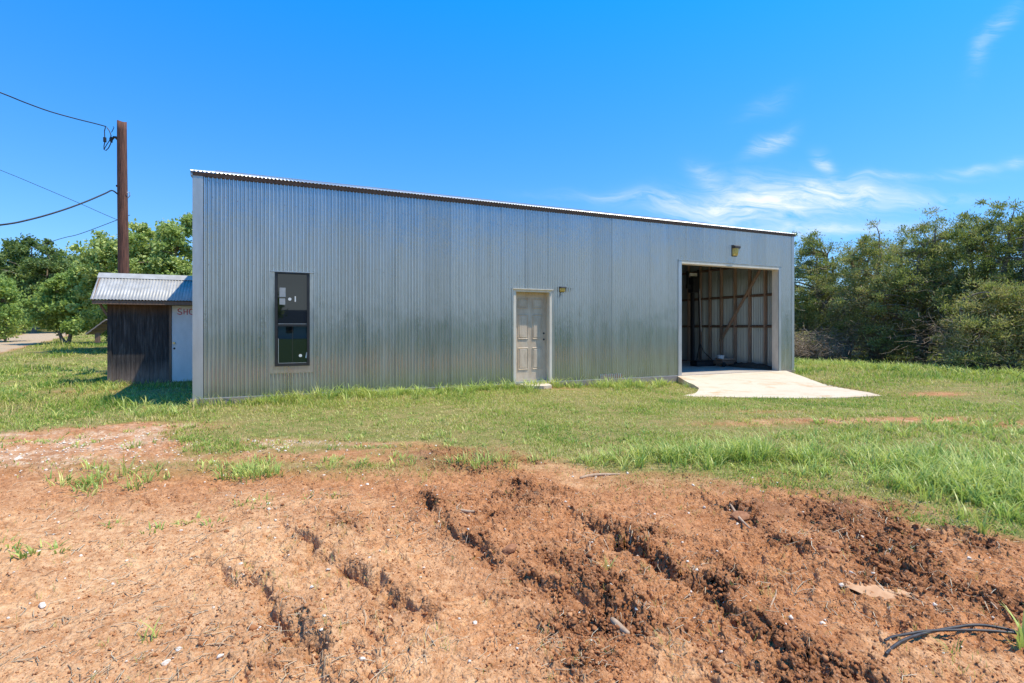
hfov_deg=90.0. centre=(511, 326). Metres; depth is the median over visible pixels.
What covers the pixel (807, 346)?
dead brush
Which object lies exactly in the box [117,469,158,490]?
grass tuft
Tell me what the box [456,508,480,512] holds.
stick
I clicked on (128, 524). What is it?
grass sprigs
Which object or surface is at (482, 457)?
grass tuft
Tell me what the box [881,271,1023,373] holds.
juniper tree
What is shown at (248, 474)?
grass tuft
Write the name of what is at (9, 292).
shrub
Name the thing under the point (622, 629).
root piece
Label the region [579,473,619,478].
stick
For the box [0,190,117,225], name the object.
overhead wire
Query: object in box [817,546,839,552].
clay block
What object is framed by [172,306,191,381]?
door
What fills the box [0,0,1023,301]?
sky
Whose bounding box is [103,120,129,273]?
utility pole
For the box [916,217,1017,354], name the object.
juniper tree
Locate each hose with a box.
[884,623,1019,655]
[884,629,1016,641]
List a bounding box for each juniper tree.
[792,229,850,351]
[794,237,906,356]
[794,258,811,337]
[795,217,948,360]
[838,197,1022,362]
[852,218,979,362]
[856,235,954,354]
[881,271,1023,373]
[895,197,1023,365]
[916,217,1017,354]
[986,217,1023,362]
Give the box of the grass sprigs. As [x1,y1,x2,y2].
[0,446,1020,682]
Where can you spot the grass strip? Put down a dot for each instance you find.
(906, 362)
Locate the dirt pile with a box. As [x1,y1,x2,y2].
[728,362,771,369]
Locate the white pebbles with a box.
[1,431,1008,678]
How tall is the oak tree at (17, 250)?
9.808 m
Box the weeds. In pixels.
[0,350,1023,558]
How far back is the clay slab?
2.78 m
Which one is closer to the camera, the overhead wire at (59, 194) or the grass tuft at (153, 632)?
the grass tuft at (153, 632)
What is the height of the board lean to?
2.027 m
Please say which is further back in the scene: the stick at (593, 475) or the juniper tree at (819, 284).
the juniper tree at (819, 284)
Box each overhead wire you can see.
[0,92,106,126]
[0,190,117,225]
[1,170,116,219]
[31,215,129,248]
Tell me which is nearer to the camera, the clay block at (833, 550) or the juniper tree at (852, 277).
the clay block at (833, 550)
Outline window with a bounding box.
[275,272,309,365]
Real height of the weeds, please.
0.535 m
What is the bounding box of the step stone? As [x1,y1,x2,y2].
[522,383,551,388]
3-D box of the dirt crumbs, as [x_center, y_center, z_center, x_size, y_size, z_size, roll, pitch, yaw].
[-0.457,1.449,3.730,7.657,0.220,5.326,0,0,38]
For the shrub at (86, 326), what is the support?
on the ground at (438, 588)
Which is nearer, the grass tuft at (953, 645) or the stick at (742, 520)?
the grass tuft at (953, 645)
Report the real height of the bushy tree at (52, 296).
5.280 m
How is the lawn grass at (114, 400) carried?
on the ground at (438, 588)
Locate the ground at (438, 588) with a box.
[0,324,1023,682]
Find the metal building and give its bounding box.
[190,170,794,405]
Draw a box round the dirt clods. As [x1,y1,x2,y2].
[14,449,1016,682]
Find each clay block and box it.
[502,543,516,554]
[730,511,749,520]
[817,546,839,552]
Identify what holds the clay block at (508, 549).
on the ground at (438, 588)
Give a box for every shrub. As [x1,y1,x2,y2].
[0,272,36,341]
[71,306,106,340]
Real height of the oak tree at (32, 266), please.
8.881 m
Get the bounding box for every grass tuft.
[0,414,44,431]
[78,466,118,485]
[114,449,142,476]
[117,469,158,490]
[135,617,170,644]
[225,455,275,483]
[465,442,508,469]
[498,455,521,471]
[593,555,615,570]
[775,465,797,485]
[921,630,965,653]
[965,505,1005,534]
[1002,602,1023,649]
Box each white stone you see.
[38,602,45,608]
[161,659,170,665]
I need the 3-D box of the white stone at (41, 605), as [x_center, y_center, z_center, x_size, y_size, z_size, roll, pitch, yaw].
[-2.424,1.436,2.642,0.053,0.028,0.024,0,0,24]
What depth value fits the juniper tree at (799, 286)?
28.39 m
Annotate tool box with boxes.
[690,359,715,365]
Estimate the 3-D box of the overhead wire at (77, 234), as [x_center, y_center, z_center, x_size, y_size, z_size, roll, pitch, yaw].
[-22.077,-4.791,25.855,7.062,1.382,0.330,0,0,16]
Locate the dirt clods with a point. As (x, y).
(569, 614)
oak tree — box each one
[0,232,46,325]
[7,238,74,332]
[24,247,88,323]
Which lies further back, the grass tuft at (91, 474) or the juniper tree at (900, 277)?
the juniper tree at (900, 277)
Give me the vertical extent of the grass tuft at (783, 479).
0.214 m
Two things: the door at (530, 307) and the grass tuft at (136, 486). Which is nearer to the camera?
the grass tuft at (136, 486)
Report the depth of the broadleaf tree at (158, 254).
24.14 m
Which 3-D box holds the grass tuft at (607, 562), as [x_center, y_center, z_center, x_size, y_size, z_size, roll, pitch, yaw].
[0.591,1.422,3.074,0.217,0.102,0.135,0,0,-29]
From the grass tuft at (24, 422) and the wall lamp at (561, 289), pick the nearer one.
the grass tuft at (24, 422)
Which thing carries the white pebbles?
on the ground at (438, 588)
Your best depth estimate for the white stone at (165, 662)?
2.17 m
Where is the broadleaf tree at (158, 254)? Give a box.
[65,212,191,323]
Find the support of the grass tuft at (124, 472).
on the ground at (438, 588)
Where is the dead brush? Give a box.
[794,320,881,359]
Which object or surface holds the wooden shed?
on the ground at (438, 588)
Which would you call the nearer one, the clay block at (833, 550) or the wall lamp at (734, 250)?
the clay block at (833, 550)
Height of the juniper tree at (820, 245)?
6.892 m
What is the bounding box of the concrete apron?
[678,371,881,398]
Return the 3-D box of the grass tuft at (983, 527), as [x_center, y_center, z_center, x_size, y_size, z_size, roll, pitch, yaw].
[3.253,1.335,3.481,0.319,0.233,0.291,0,0,0]
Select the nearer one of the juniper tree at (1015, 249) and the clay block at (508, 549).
the clay block at (508, 549)
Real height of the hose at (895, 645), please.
0.021 m
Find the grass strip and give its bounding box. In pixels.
[794,355,1023,372]
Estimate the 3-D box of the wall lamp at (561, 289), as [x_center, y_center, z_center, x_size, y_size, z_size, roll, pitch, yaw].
[1.228,-0.847,12.410,0.158,0.269,0.124,0,0,-24]
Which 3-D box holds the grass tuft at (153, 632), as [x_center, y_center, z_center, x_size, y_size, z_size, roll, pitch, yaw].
[-1.652,1.380,2.384,0.198,0.126,0.164,0,0,-36]
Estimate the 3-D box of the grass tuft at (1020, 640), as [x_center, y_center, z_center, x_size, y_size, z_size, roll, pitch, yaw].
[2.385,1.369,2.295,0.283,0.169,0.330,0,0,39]
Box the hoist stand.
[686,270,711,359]
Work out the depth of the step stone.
11.72 m
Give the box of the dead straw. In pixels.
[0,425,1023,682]
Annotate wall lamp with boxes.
[559,287,566,295]
[731,245,740,255]
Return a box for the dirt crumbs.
[0,443,1023,682]
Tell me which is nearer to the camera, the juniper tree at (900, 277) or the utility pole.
the utility pole
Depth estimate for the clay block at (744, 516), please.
3.86 m
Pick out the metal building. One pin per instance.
(299, 285)
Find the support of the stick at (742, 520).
on the ground at (438, 588)
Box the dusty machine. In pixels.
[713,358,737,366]
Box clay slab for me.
[844,581,910,598]
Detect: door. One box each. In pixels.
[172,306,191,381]
[516,292,545,380]
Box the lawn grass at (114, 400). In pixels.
[0,331,1023,538]
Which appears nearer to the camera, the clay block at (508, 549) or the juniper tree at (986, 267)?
the clay block at (508, 549)
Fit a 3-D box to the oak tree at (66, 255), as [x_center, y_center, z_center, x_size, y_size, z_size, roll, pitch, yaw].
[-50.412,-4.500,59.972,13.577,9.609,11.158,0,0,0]
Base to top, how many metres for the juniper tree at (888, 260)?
6.487 m
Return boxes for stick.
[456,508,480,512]
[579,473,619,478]
[729,503,750,528]
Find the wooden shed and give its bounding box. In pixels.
[90,273,191,383]
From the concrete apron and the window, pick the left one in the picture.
the window
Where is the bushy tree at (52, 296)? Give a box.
[16,262,102,342]
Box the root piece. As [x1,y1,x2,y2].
[610,617,629,633]
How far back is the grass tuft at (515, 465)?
5.14 m
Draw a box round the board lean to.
[85,319,106,342]

